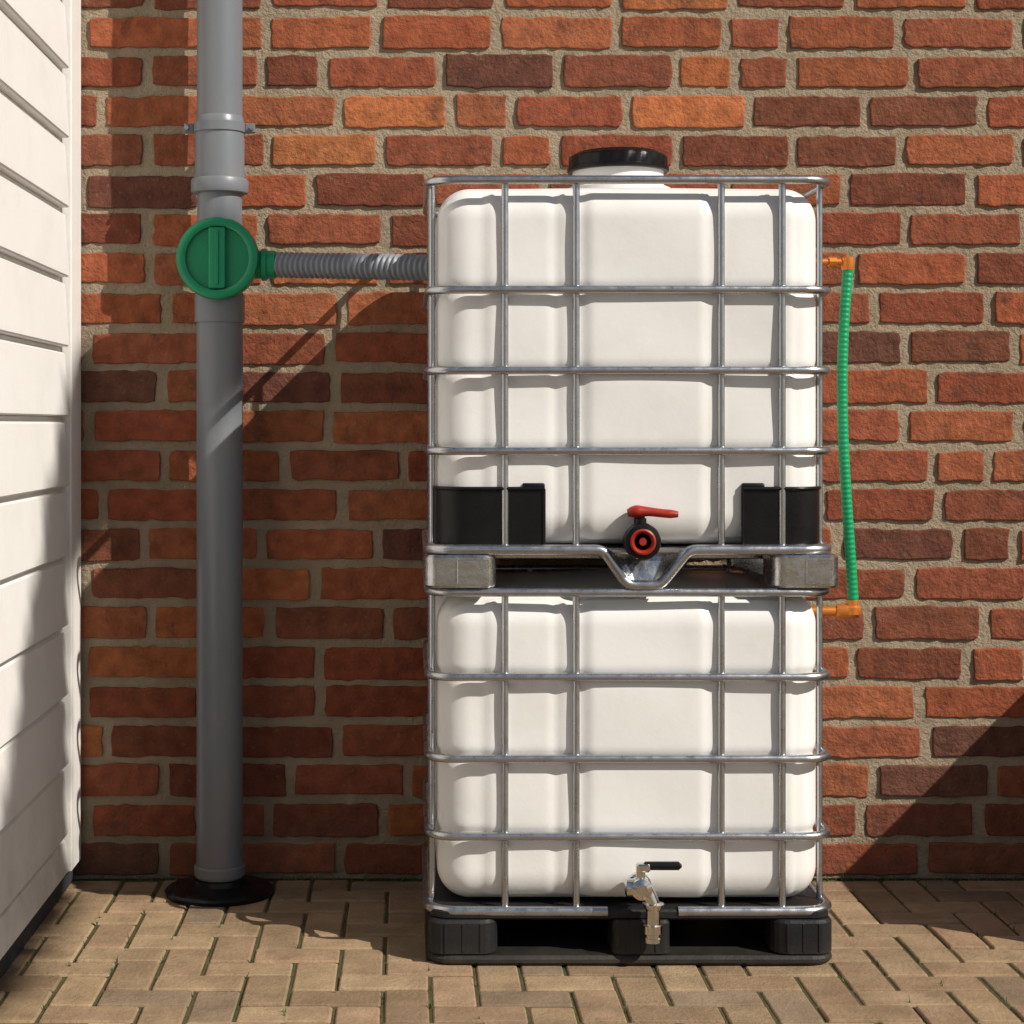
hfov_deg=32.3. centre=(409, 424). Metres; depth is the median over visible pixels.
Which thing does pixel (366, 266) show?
corrugated hose
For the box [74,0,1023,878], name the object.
brick wall
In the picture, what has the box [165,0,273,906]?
downpipe
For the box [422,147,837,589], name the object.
water tank
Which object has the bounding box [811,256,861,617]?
garden hose
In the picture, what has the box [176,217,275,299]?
rainwater diverter
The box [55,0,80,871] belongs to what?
corner trim
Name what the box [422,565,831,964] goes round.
water tank
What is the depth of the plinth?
4.68 m
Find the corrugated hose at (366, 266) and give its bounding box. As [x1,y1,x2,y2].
[274,252,427,280]
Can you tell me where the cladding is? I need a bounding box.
[0,0,68,959]
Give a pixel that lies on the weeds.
(412, 880)
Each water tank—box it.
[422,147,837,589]
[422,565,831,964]
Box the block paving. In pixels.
[0,879,1023,1023]
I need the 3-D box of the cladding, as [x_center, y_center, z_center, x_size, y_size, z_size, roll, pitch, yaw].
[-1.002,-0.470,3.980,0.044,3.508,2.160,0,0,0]
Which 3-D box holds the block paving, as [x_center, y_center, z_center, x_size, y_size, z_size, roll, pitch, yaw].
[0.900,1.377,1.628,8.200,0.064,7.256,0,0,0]
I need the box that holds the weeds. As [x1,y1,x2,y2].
[25,874,1020,1023]
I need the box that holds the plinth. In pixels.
[0,868,73,978]

